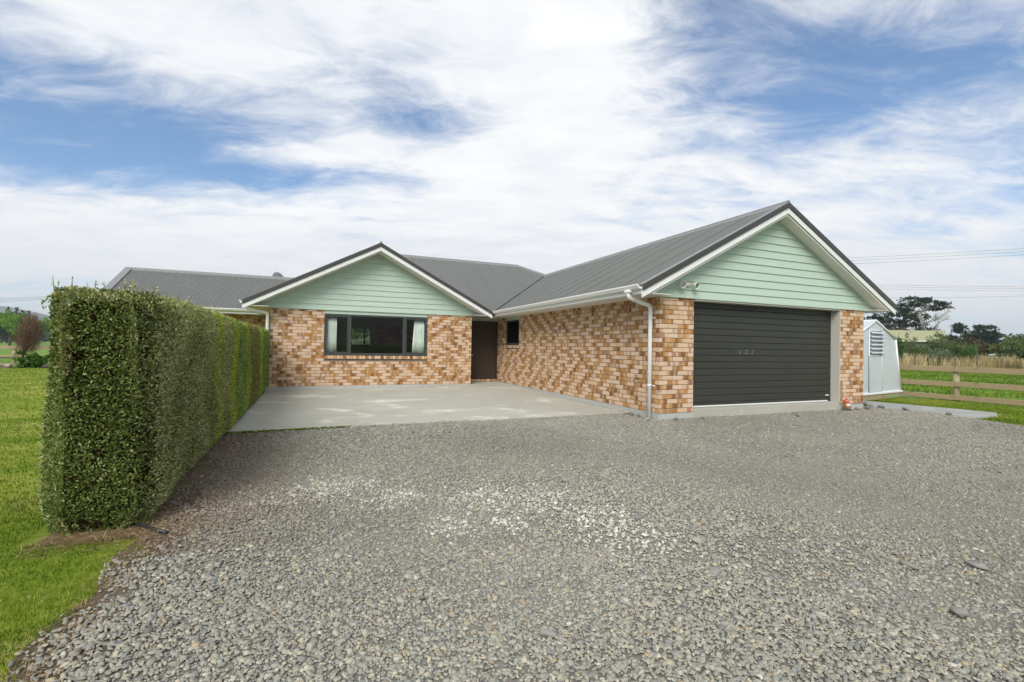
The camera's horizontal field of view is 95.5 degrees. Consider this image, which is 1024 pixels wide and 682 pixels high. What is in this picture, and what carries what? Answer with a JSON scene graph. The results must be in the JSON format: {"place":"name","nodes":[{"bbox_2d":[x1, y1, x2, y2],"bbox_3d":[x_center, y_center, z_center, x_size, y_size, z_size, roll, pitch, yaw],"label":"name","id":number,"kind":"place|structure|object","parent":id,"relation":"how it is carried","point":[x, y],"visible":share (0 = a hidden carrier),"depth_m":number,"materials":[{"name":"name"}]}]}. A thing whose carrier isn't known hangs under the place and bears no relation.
{"place":"outdoors","nodes":[
{"label":"outdoors","id":0,"kind":"place"},
{"bbox_2d":[0,306,58,339],"bbox_3d":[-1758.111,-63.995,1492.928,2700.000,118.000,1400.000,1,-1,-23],"label":"hill","id":1,"kind":"structure","parent":0,"point":[4,308],"depth_m":1519.48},
{"bbox_2d":[0,368,268,681],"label":"lawn","id":2,"kind":"structure","parent":0,"point":[41,532],"depth_m":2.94,"materials":[{"name":"green plant"}]},
{"bbox_2d":[0,514,197,681],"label":"gravel","id":3,"kind":"structure","parent":2,"relation":"on","point":[140,539],"depth_m":2.68,"materials":[{"name":"grey gravel"}]},
{"bbox_2d":[38,509,182,545],"bbox_3d":[-2.703,1.270,3.174,0.680,0.001,0.507,1,-1,-23],"label":"hedge bed","id":4,"kind":"object","parent":2,"relation":"on","point":[125,532],"visible":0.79,"depth_m":3.10,"materials":[{"name":"soil"}]},
{"bbox_2d":[128,521,168,533],"bbox_3d":[-2.468,1.253,3.139,0.454,0.031,0.029,1,-1,22],"label":"irrigation pipe","id":5,"kind":"object","parent":4,"relation":"on","point":[151,527],"visible":0.81,"depth_m":3.11,"materials":[{"name":"black plastic"}]},
{"bbox_2d":[35,276,270,536],"bbox_3d":[-4.798,0.488,7.936,0.698,1.785,10.677,1,-1,-23],"label":"hedge","id":6,"kind":"object","parent":4,"relation":"in","point":[157,393],"visible":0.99,"depth_m":3.18,"materials":[{"name":"green plant"}]},
{"bbox_2d":[141,431,292,527],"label":"leaf litter","id":7,"kind":"object","parent":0,"point":[226,480],"visible":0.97,"depth_m":4.19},
{"bbox_2d":[228,381,623,431],"bbox_3d":[-2.308,1.377,11.255,6.926,0.178,7.290,1,-1,-23],"label":"concrete apron","id":8,"kind":"object","parent":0,"point":[297,409],"visible":0.94,"depth_m":9.65,"materials":[{"name":"grey concrete"}]},
{"bbox_2d":[0,341,1023,477],"bbox_3d":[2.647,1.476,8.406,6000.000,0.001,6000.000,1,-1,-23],"label":"ground","id":9,"kind":"structure","parent":0,"point":[8,351],"depth_m":23.92,"materials":[{"name":"plant"}]},
{"bbox_2d":[0,306,12,342],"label":"conifer","id":10,"kind":"object","parent":9,"relation":"on","point":[8,308],"visible":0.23,"depth_m":159.96,"materials":[{"name":"green plant"}]},
{"bbox_2d":[0,311,16,337],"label":"leafy tree","id":11,"kind":"object","parent":9,"relation":"on","point":[3,332],"visible":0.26,"depth_m":127.67,"materials":[{"name":"green plant"}]},
{"bbox_2d":[0,309,18,345],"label":"leafy tree","id":12,"kind":"object","parent":9,"relation":"on","point":[3,317],"visible":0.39,"depth_m":99.60,"materials":[{"name":"green plant"}]},
{"bbox_2d":[7,307,19,342],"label":"conifer","id":13,"kind":"object","parent":9,"relation":"on","point":[15,335],"visible":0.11,"depth_m":159.73,"materials":[{"name":"green plant"}]},
{"bbox_2d":[0,312,32,341],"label":"leafy tree","id":14,"kind":"object","parent":9,"relation":"on","point":[17,320],"visible":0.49,"depth_m":97.63,"materials":[{"name":"green plant"}]},
{"bbox_2d":[0,346,51,365],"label":"rail fence","id":15,"kind":"object","parent":9,"relation":"on","point":[14,362],"visible":0.02,"depth_m":22.18,"materials":[{"name":"brown wood"}]},
{"bbox_2d":[0,329,64,341],"bbox_3d":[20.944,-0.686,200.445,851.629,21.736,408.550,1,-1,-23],"label":"treeline","id":16,"kind":"object","parent":9,"relation":"on","point":[45,337],"visible":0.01,"depth_m":276.71,"materials":[{"name":"green plant"}]},
{"bbox_2d":[37,316,53,345],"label":"leafy tree","id":17,"kind":"object","parent":9,"relation":"on","point":[47,322],"visible":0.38,"depth_m":97.32,"materials":[{"name":"green plant"}]},
{"bbox_2d":[351,328,369,344],"bbox_3d":[-10.345,-0.700,29.030,6.102,4.884,3.975,2,-1,-44],"label":"shrub","id":18,"kind":"object","parent":9,"relation":"on","point":[354,335],"visible":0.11,"depth_m":28.95,"materials":[{"name":"green plant"}]},
{"bbox_2d":[357,337,369,344],"bbox_3d":[-7.452,0.742,24.412,1.781,1.956,1.455,1,-1,14],"label":"shrub","id":19,"kind":"object","parent":9,"relation":"on","point":[361,341],"visible":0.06,"depth_m":24.12,"materials":[{"name":"green plant"}]},
{"bbox_2d":[104,200,896,419],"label":"house","id":20,"kind":"structure","parent":9,"relation":"on","point":[766,316],"depth_m":10.57,"materials":[{"name":"brick"},{"name":"paint"},{"name":"clay"}]},
{"bbox_2d":[272,272,282,276],"bbox_3d":[-9.150,-2.368,18.276,0.236,0.698,0.609,1,-1,22],"label":"satellite dish","id":21,"kind":"object","parent":20,"relation":"attached to","point":[277,274],"visible":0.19,"depth_m":18.25,"materials":[{"name":"grey metal"}]},
{"bbox_2d":[326,317,336,351],"bbox_3d":[-5.121,-0.202,13.211,0.269,1.097,0.067,1,-1,-23],"label":"curtain","id":22,"kind":"object","parent":20,"relation":"hanging from","point":[331,340],"visible":0.91,"depth_m":13.21,"materials":[{"name":"fabric"}]},
{"bbox_2d":[351,328,370,344],"bbox_3d":[-6.893,-0.198,20.946,1.030,0.780,0.054,1,-1,-23],"label":"window","id":23,"kind":"structure","parent":20,"relation":"in","point":[355,328],"depth_m":21.01,"materials":[{"name":"metal"}]},
{"bbox_2d":[324,310,427,355],"bbox_3d":[-3.951,-0.200,13.664,2.904,1.302,0.196,1,-1,-23],"label":"window","id":24,"kind":"structure","parent":20,"relation":"in","point":[328,313],"depth_m":13.54,"materials":[{"name":"metal"}]},
{"bbox_2d":[376,327,413,343],"bbox_3d":[-5.372,-0.252,21.511,1.710,0.750,0.042,1,-1,-23],"label":"painting","id":25,"kind":"object","parent":20,"relation":"attached to","point":[389,335],"visible":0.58,"depth_m":21.43,"materials":[{"name":"paint"}]},
{"bbox_2d":[412,320,423,352],"bbox_3d":[-2.851,-0.153,14.164,0.384,1.097,0.067,1,-1,-23],"label":"curtain","id":26,"kind":"object","parent":20,"relation":"hanging from","point":[418,341],"visible":0.92,"depth_m":14.16,"materials":[{"name":"fabric"}]},
{"bbox_2d":[471,316,497,381],"bbox_3d":[-1.096,0.233,15.811,1.214,2.360,0.263,1,-1,-23],"label":"front door","id":27,"kind":"structure","parent":20,"relation":"in","point":[484,334],"depth_m":15.80,"materials":[{"name":"paint"}]},
{"bbox_2d":[506,316,518,344],"bbox_3d":[0.059,-0.326,14.810,0.106,0.893,1.066,1,-1,-23],"label":"window","id":28,"kind":"structure","parent":20,"relation":"in","point":[512,323],"depth_m":14.85,"materials":[{"name":"glass"}]},
{"bbox_2d":[680,281,699,288],"bbox_3d":[3.244,-1.021,8.542,0.456,0.123,0.154,1,-1,-23],"label":"security light","id":29,"kind":"object","parent":20,"relation":"attached to","point":[684,284],"visible":1,"depth_m":8.55,"materials":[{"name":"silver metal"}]},
{"bbox_2d":[692,299,840,407],"bbox_3d":[5.301,0.285,9.685,4.283,2.066,0.312,1,-1,-23],"label":"garage door","id":30,"kind":"structure","parent":20,"relation":"in","point":[785,369],"depth_m":9.71,"materials":[{"name":"metal"}]},
{"bbox_2d":[893,335,906,363],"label":"shrub","id":31,"kind":"object","parent":9,"relation":"on","point":[900,345],"visible":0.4,"depth_m":45.76,"materials":[{"name":"green plant"}]},
{"bbox_2d":[864,295,955,330],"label":"macrocarpa tree","id":32,"kind":"object","parent":9,"relation":"on","point":[905,312],"visible":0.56,"depth_m":93.22,"materials":[{"name":"green plant"}]},
{"bbox_2d":[902,331,919,356],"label":"shrub","id":33,"kind":"object","parent":9,"relation":"on","point":[907,342],"visible":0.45,"depth_m":52.87,"materials":[{"name":"green plant"}]},
{"bbox_2d":[888,330,945,354],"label":"neighbour house","id":34,"kind":"structure","parent":9,"relation":"on","point":[921,335],"depth_m":73.74,"materials":[{"name":"beige metal"}]},
{"bbox_2d":[904,343,934,359],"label":"shrub","id":35,"kind":"object","parent":9,"relation":"on","point":[914,351],"visible":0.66,"depth_m":51.50,"materials":[{"name":"green plant"}]},
{"bbox_2d":[908,304,953,329],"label":"dead tree","id":36,"kind":"object","parent":9,"relation":"on","point":[935,319],"visible":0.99,"depth_m":88.71,"materials":[{"name":"grey wood"}]},
{"bbox_2d":[924,347,955,363],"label":"shrub","id":37,"kind":"object","parent":9,"relation":"on","point":[942,354],"visible":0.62,"depth_m":44.50,"materials":[{"name":"green plant"}]},
{"bbox_2d":[925,334,957,349],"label":"shrub","id":38,"kind":"object","parent":9,"relation":"on","point":[950,338],"visible":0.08,"depth_m":69.80,"materials":[{"name":"green plant"}]},
{"bbox_2d":[920,331,966,358],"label":"shrub","id":39,"kind":"object","parent":9,"relation":"on","point":[942,345],"visible":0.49,"depth_m":51.66,"materials":[{"name":"green plant"}]},
{"bbox_2d":[948,327,968,339],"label":"pine tree","id":40,"kind":"object","parent":9,"relation":"on","point":[956,333],"visible":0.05,"depth_m":113.94,"materials":[{"name":"green plant"}]},
{"bbox_2d":[948,322,971,343],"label":"pine tree","id":41,"kind":"object","parent":9,"relation":"on","point":[960,328],"visible":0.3,"depth_m":109.89,"materials":[{"name":"green plant"}]},
{"bbox_2d":[899,365,1023,405],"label":"rail fence","id":42,"kind":"object","parent":9,"relation":"on","point":[956,384],"visible":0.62,"depth_m":12.77,"materials":[{"name":"brown wood"}]},
{"bbox_2d":[950,344,979,359],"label":"shrub","id":43,"kind":"object","parent":9,"relation":"on","point":[969,351],"visible":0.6,"depth_m":49.66,"materials":[{"name":"green plant"}]},
{"bbox_2d":[948,339,983,359],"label":"shrub","id":44,"kind":"object","parent":9,"relation":"on","point":[965,345],"visible":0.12,"depth_m":51.69,"materials":[{"name":"green plant"}]},
{"bbox_2d":[960,335,977,344],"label":"shrub","id":45,"kind":"object","parent":9,"relation":"on","point":[969,338],"visible":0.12,"depth_m":69.17,"materials":[{"name":"plant"}]},
{"bbox_2d":[969,339,990,355],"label":"shrub","id":46,"kind":"object","parent":9,"relation":"on","point":[983,347],"visible":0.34,"depth_m":67.51,"materials":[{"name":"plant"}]},
{"bbox_2d":[958,324,1004,345],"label":"pine tree","id":47,"kind":"object","parent":9,"relation":"on","point":[986,334],"visible":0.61,"depth_m":103.72,"materials":[{"name":"green plant"}]},
{"bbox_2d":[976,332,1011,353],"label":"pine tree","id":48,"kind":"object","parent":9,"relation":"on","point":[998,341],"visible":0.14,"depth_m":104.16,"materials":[{"name":"green plant"}]},
{"bbox_2d":[985,343,1012,356],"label":"shrub","id":49,"kind":"object","parent":9,"relation":"on","point":[994,348],"visible":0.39,"depth_m":65.52,"materials":[{"name":"green plant"}]},
{"bbox_2d":[995,333,1023,358],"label":"shrub","id":50,"kind":"object","parent":9,"relation":"on","point":[1010,343],"visible":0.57,"depth_m":59.42,"materials":[{"name":"green plant"}]},
{"bbox_2d":[1015,342,1023,360],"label":"shrub","id":51,"kind":"object","parent":9,"relation":"on","point":[1020,350],"visible":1,"depth_m":41.23,"materials":[{"name":"green plant"}]},
{"bbox_2d":[0,0,1023,339],"label":"sky","id":52,"kind":"structure","parent":0,"point":[290,138],"materials":[{"name":"blue"}]},
{"bbox_2d":[5,544,1023,681],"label":"gravel","id":53,"kind":"structure","parent":0,"point":[197,644],"depth_m":2.09,"materials":[{"name":"grey gravel"}]},
{"bbox_2d":[307,641,315,651],"bbox_3d":[-0.839,1.270,1.935,0.036,0.032,0.041,1,-1,14],"label":"stone","id":54,"kind":"object","parent":53,"relation":"on","point":[311,645],"visible":1,"depth_m":1.93,"materials":[{"name":"white stone"}]},
{"bbox_2d":[333,552,342,558],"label":"stone","id":55,"kind":"object","parent":53,"relation":"on","point":[338,555],"visible":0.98,"depth_m":2.75,"materials":[{"name":"beige stone"}]},
{"bbox_2d":[539,629,556,638],"bbox_3d":[0.158,1.286,2.048,0.086,0.034,0.037,0,-5,15],"label":"stone","id":56,"kind":"object","parent":53,"relation":"on","point":[546,633],"visible":1,"depth_m":2.04,"materials":[{"name":"grey stone"}]},
{"bbox_2d":[709,566,720,575],"bbox_3d":[1.159,1.312,2.652,0.071,0.028,0.091,1,4,23],"label":"stone","id":57,"kind":"object","parent":53,"relation":"on","point":[715,571],"visible":0.99,"depth_m":2.64,"materials":[{"name":"grey stone"}]},
{"bbox_2d":[8,408,1023,681],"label":"gravel drive","id":58,"kind":"structure","parent":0,"point":[188,480],"depth_m":3.17,"materials":[{"name":"grey gravel"}]},
{"bbox_2d":[226,425,351,434],"bbox_3d":[-3.210,1.298,6.815,1.684,0.040,0.206,1,-1,-23],"label":"moss","id":59,"kind":"object","parent":58,"relation":"on","point":[268,430],"visible":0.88,"depth_m":6.80,"materials":[{"name":"green plant"}]},
{"bbox_2d":[562,477,568,482],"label":"stone","id":60,"kind":"object","parent":58,"relation":"on","point":[565,479],"visible":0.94,"depth_m":4.37,"materials":[{"name":"grey stone"}]},
{"bbox_2d":[687,591,695,598],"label":"stone","id":61,"kind":"object","parent":58,"relation":"on","point":[691,594],"visible":1,"depth_m":2.38,"materials":[{"name":"grey stone"}]},
{"bbox_2d":[691,537,702,543],"bbox_3d":[1.222,1.316,3.070,0.080,0.042,0.060,6,-1,-9],"label":"stone","id":62,"kind":"object","parent":58,"relation":"on","point":[697,540],"visible":0.99,"depth_m":3.05,"materials":[{"name":"white stone"}]},
{"bbox_2d":[785,550,799,555],"bbox_3d":[1.749,1.323,2.901,0.087,0.035,0.035,4,-2,21],"label":"stone","id":63,"kind":"object","parent":58,"relation":"on","point":[792,552],"visible":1,"depth_m":2.89,"materials":[{"name":"grey stone"}]},
{"bbox_2d":[843,398,851,410],"bbox_3d":[7.370,1.388,10.233,0.163,0.271,0.163,1,-1,22],"label":"garden gnome","id":64,"kind":"object","parent":58,"relation":"on","point":[846,406],"visible":1,"depth_m":10.20,"materials":[{"name":"red ceramic"}]},
{"bbox_2d":[875,580,886,586],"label":"stone","id":65,"kind":"object","parent":58,"relation":"on","point":[880,583],"visible":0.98,"depth_m":2.53,"materials":[{"name":"grey stone"}]},
{"bbox_2d":[900,560,919,569],"bbox_3d":[2.360,1.331,2.762,0.040,0.035,0.104,1,-1,-22],"label":"stone","id":66,"kind":"object","parent":58,"relation":"on","point":[907,564],"visible":0.98,"depth_m":2.75,"materials":[{"name":"grey stone"}]},
{"bbox_2d":[949,606,968,617],"bbox_3d":[2.180,1.320,2.266,0.066,0.044,0.077,-3,-5,15],"label":"stone","id":67,"kind":"object","parent":58,"relation":"on","point":[960,612],"visible":1,"depth_m":2.25,"materials":[{"name":"grey stone"}]},
{"bbox_2d":[964,560,989,569],"bbox_3d":[2.775,1.338,2.780,0.062,0.031,0.109,-2,1,-42],"label":"stone","id":68,"kind":"object","parent":58,"relation":"on","point":[977,565],"visible":1,"depth_m":2.76,"materials":[{"name":"grey stone"}]},
{"bbox_2d":[91,438,1023,647],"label":"gravel","id":69,"kind":"structure","parent":0,"point":[852,584],"depth_m":3.56,"materials":[{"name":"grey gravel"}]},
{"bbox_2d":[206,406,1023,492],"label":"gravel","id":70,"kind":"structure","parent":0,"point":[324,437],"depth_m":6.83,"materials":[{"name":"grey gravel"}]},
{"bbox_2d":[863,401,997,418],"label":"footpath","id":71,"kind":"structure","parent":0,"point":[964,413],"depth_m":10.47,"materials":[{"name":"concrete"}]},
{"bbox_2d":[863,401,872,407],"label":"stone","id":72,"kind":"object","parent":71,"relation":"on","point":[868,404],"visible":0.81,"depth_m":10.86,"materials":[{"name":"grey stone"}]},
{"bbox_2d":[856,255,1012,263],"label":"power line","id":73,"kind":"object","parent":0,"point":[941,259],"visible":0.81,"depth_m":68.31,"materials":[{"name":"grey metal"}]},
{"bbox_2d":[851,251,1023,260],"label":"power line","id":74,"kind":"object","parent":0,"point":[938,256],"visible":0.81,"depth_m":67.51,"materials":[{"name":"grey metal"}]},
{"bbox_2d":[854,248,1023,257],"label":"power line","id":75,"kind":"object","parent":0,"point":[941,253],"visible":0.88,"depth_m":66.33,"materials":[{"name":"grey metal"}]},
{"bbox_2d":[863,396,1023,425],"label":"lawn","id":76,"kind":"structure","parent":0,"point":[966,409],"depth_m":11.48,"materials":[{"name":"green plant"}]},
{"bbox_2d":[863,320,902,400],"bbox_3d":[9.453,0.539,14.494,3.580,2.283,3.285,1,-1,-32],"label":"shed","id":77,"kind":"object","parent":76,"relation":"on","point":[881,374],"visible":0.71,"depth_m":13.29,"materials":[{"name":"white metal"}]},
{"bbox_2d":[870,356,881,391],"bbox_3d":[10.278,0.926,13.154,0.820,1.020,0.006,1,-1,-32],"label":"door","id":78,"kind":"structure","parent":77,"relation":"in","point":[875,361],"depth_m":13.15,"materials":[{"name":"grey metal"}]},
{"bbox_2d":[898,352,1023,368],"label":"dry grass","id":79,"kind":"structure","parent":0,"point":[987,361],"depth_m":43.49,"materials":[{"name":"beige plant"}]},
{"bbox_2d":[900,370,1023,406],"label":"grass","id":80,"kind":"structure","parent":0,"point":[1012,380],"depth_m":22.54,"materials":[{"name":"green plant"}]},
{"label":"bed soil","id":81,"kind":"structure","parent":0,"visible":0},
{"bbox_2d":[10,311,47,366],"bbox_3d":[-22.164,-0.069,21.314,1.325,2.877,1.268,1,-1,21],"label":"wispy tree","id":82,"kind":"object","parent":81,"relation":"on","point":[27,336],"visible":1,"depth_m":21.21,"materials":[{"name":"brown plant"}]},
{"bbox_2d":[9,351,49,367],"bbox_3d":[-21.804,0.894,21.227,1.748,1.022,1.041,1,-1,-23],"label":"shrub","id":83,"kind":"object","parent":81,"relation":"on","point":[35,359],"visible":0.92,"depth_m":21.03,"materials":[{"name":"green plant"}]}
]}

